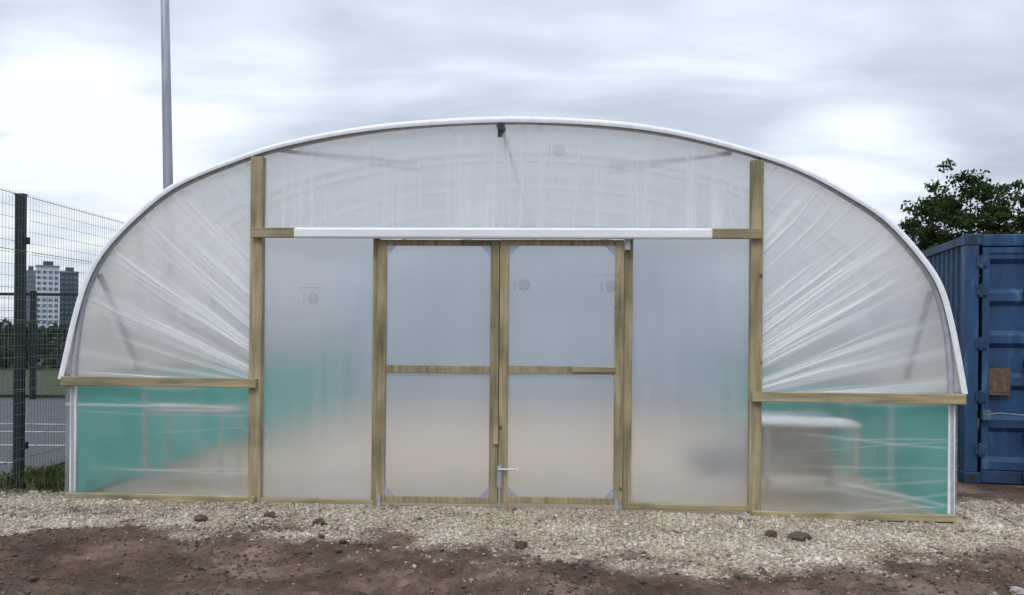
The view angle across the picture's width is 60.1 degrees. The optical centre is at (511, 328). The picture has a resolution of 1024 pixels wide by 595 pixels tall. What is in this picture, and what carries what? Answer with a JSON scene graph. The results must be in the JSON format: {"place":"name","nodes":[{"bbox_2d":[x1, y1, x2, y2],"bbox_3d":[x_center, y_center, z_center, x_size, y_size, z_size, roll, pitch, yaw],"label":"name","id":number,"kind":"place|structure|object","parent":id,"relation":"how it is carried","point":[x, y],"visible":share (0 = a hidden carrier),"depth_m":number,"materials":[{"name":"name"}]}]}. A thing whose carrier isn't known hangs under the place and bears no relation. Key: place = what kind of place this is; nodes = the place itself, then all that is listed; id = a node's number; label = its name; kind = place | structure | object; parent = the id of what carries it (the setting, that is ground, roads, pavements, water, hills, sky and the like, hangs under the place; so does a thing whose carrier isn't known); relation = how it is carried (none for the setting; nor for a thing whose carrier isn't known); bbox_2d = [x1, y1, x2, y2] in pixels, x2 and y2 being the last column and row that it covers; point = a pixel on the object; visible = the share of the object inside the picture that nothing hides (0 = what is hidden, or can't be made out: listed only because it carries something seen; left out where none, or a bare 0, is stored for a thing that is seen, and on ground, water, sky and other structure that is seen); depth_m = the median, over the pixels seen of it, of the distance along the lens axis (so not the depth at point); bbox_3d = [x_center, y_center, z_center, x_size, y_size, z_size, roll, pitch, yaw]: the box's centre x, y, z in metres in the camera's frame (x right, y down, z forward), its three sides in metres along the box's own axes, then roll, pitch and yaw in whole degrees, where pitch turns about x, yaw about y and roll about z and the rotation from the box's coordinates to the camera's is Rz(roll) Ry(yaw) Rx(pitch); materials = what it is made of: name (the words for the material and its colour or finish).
{"place":"outdoors","nodes":[
{"label":"outdoors","id":0,"kind":"place"},
{"bbox_2d":[0,325,1023,594],"bbox_3d":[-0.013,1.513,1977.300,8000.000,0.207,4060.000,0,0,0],"label":"ground","id":1,"kind":"structure","parent":0,"point":[386,579],"depth_m":5.48,"materials":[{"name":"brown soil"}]},
{"bbox_2d":[26,266,34,325],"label":"tower block","id":2,"kind":"structure","parent":1,"relation":"on","point":[27,297],"depth_m":469.60,"materials":[{"name":"concrete"}]},
{"bbox_2d":[0,459,64,491],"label":"weeds","id":3,"kind":"object","parent":1,"relation":"on","point":[34,478],"visible":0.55,"depth_m":7.84,"materials":[{"name":"green plant"}]},
{"bbox_2d":[0,399,65,473],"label":"car park","id":4,"kind":"structure","parent":1,"relation":"on","point":[40,438],"depth_m":11.88,"materials":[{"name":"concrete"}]},
{"bbox_2d":[1,431,60,431],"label":"parking line","id":5,"kind":"object","parent":4,"relation":"on","point":[32,431],"depth_m":12.04,"materials":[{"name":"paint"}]},
{"bbox_2d":[1,444,64,445],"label":"parking line","id":6,"kind":"object","parent":4,"relation":"on","point":[36,445],"depth_m":10.66,"materials":[{"name":"paint"}]},
{"bbox_2d":[0,318,69,369],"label":"wood","id":7,"kind":"object","parent":1,"relation":"on","point":[40,341],"visible":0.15,"depth_m":31.11,"materials":[{"name":"green plant"}]},
{"bbox_2d":[0,291,77,398],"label":"fence","id":8,"kind":"object","parent":1,"relation":"on","point":[33,328],"visible":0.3,"depth_m":17.37,"materials":[{"name":"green metal"}]},
{"bbox_2d":[35,261,59,327],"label":"tower block","id":9,"kind":"structure","parent":1,"relation":"on","point":[47,285],"depth_m":440.19,"materials":[{"name":"concrete"}]},
{"bbox_2d":[0,187,122,493],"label":"fence","id":10,"kind":"object","parent":1,"relation":"on","point":[21,240],"visible":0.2,"depth_m":7.77,"materials":[{"name":"green metal"}]},
{"bbox_2d":[59,267,78,324],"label":"tower block","id":11,"kind":"structure","parent":1,"relation":"on","point":[71,277],"depth_m":459.75,"materials":[{"name":"concrete"}]},
{"bbox_2d":[161,0,172,189],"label":"lamp post","id":12,"kind":"object","parent":1,"relation":"on","point":[166,108],"visible":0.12,"depth_m":13.94,"materials":[{"name":"grey metal"}]},
{"bbox_2d":[0,503,1023,594],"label":"soil crumbs","id":13,"kind":"object","parent":1,"relation":"on","point":[339,550],"visible":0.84,"depth_m":5.35,"materials":[{"name":"brown soil"}]},
{"bbox_2d":[58,116,967,522],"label":"polytunnel","id":14,"kind":"structure","parent":1,"relation":"on","point":[496,310],"depth_m":7.25,"materials":[{"name":"plastic"}]},
{"bbox_2d":[376,240,499,503],"bbox_3d":[-0.587,0.347,7.263,1.039,2.154,0.102,0,0,3],"label":"door","id":15,"kind":"structure","parent":14,"relation":"in","point":[438,328],"depth_m":7.26,"materials":[{"name":"plastic"}]},
{"bbox_2d":[497,240,623,505],"bbox_3d":[0.392,0.359,7.172,1.007,2.166,0.101,0,0,3],"label":"door","id":16,"kind":"structure","parent":14,"relation":"in","point":[561,330],"depth_m":7.21,"materials":[{"name":"plastic"}]},
{"bbox_2d":[738,512,755,520],"bbox_3d":[1.821,1.476,6.890,0.133,0.103,0.113,0,0,39],"label":"stone","id":17,"kind":"object","parent":1,"relation":"on","point":[746,516],"visible":0.72,"depth_m":6.87,"materials":[{"name":"grey stone"}]},
{"bbox_2d":[917,242,980,276],"bbox_3d":[11.795,-0.425,23.949,2.873,4.203,2.925,0,0,22],"label":"tree","id":18,"kind":"object","parent":1,"relation":"on","point":[934,245],"visible":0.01,"depth_m":23.77,"materials":[{"name":"green plant"}]},
{"bbox_2d":[897,158,1023,275],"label":"tree","id":19,"kind":"object","parent":1,"relation":"on","point":[949,210],"visible":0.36,"depth_m":29.01,"materials":[{"name":"green plant"}]},
{"bbox_2d":[922,234,1023,484],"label":"shipping container","id":20,"kind":"object","parent":1,"relation":"on","point":[987,308],"visible":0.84,"depth_m":9.18,"materials":[{"name":"blue metal"}]},
{"bbox_2d":[975,247,1023,479],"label":"door","id":21,"kind":"structure","parent":20,"relation":"in","point":[1000,290],"depth_m":9.16,"materials":[{"name":"blue paint"}]},
{"bbox_2d":[1009,586,1023,594],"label":"stone","id":22,"kind":"object","parent":1,"relation":"on","point":[1014,590],"visible":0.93,"depth_m":5.07,"materials":[{"name":"grey stone"}]},
{"bbox_2d":[0,486,1023,594],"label":"gravel","id":23,"kind":"structure","parent":0,"point":[587,528],"depth_m":6.47,"materials":[{"name":"beige gravel"}]},
{"bbox_2d":[194,514,207,522],"bbox_3d":[-2.323,1.422,6.606,0.103,0.090,0.082,0,0,0],"label":"soil clod","id":24,"kind":"object","parent":23,"relation":"on","point":[198,518],"visible":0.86,"depth_m":6.59,"materials":[{"name":"brown soil"}]},
{"bbox_2d":[263,511,275,517],"bbox_3d":[-1.833,1.409,6.697,0.089,0.071,0.081,0,0,-28],"label":"soil clod","id":25,"kind":"object","parent":23,"relation":"on","point":[271,514],"visible":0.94,"depth_m":6.68,"materials":[{"name":"brown soil"}]},
{"bbox_2d":[312,518,326,526],"bbox_3d":[-1.418,1.435,6.524,0.111,0.086,0.090,0,0,0],"label":"soil clod","id":26,"kind":"object","parent":23,"relation":"on","point":[317,521],"visible":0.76,"depth_m":6.50,"materials":[{"name":"brown soil"}]},
{"bbox_2d":[514,540,526,549],"bbox_3d":[0.057,1.432,5.841,0.074,0.086,0.073,0,0,41],"label":"soil clod","id":27,"kind":"object","parent":23,"relation":"on","point":[521,544],"visible":0.92,"depth_m":5.82,"materials":[{"name":"brown soil"}]},
{"bbox_2d":[765,529,777,537],"bbox_3d":[1.869,1.486,6.383,0.095,0.084,0.070,0,0,0],"label":"soil clod","id":28,"kind":"object","parent":23,"relation":"on","point":[771,533],"visible":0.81,"depth_m":6.36,"materials":[{"name":"brown soil"}]},
{"bbox_2d":[786,531,810,541],"bbox_3d":[2.047,1.488,6.323,0.154,0.087,0.153,0,0,43],"label":"soil clod","id":29,"kind":"object","parent":23,"relation":"on","point":[800,536],"visible":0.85,"depth_m":6.29,"materials":[{"name":"brown soil"}]},
{"bbox_2d":[0,0,1023,324],"label":"sky","id":30,"kind":"structure","parent":0,"point":[868,97],"materials":[{"name":"grey"}]}
]}

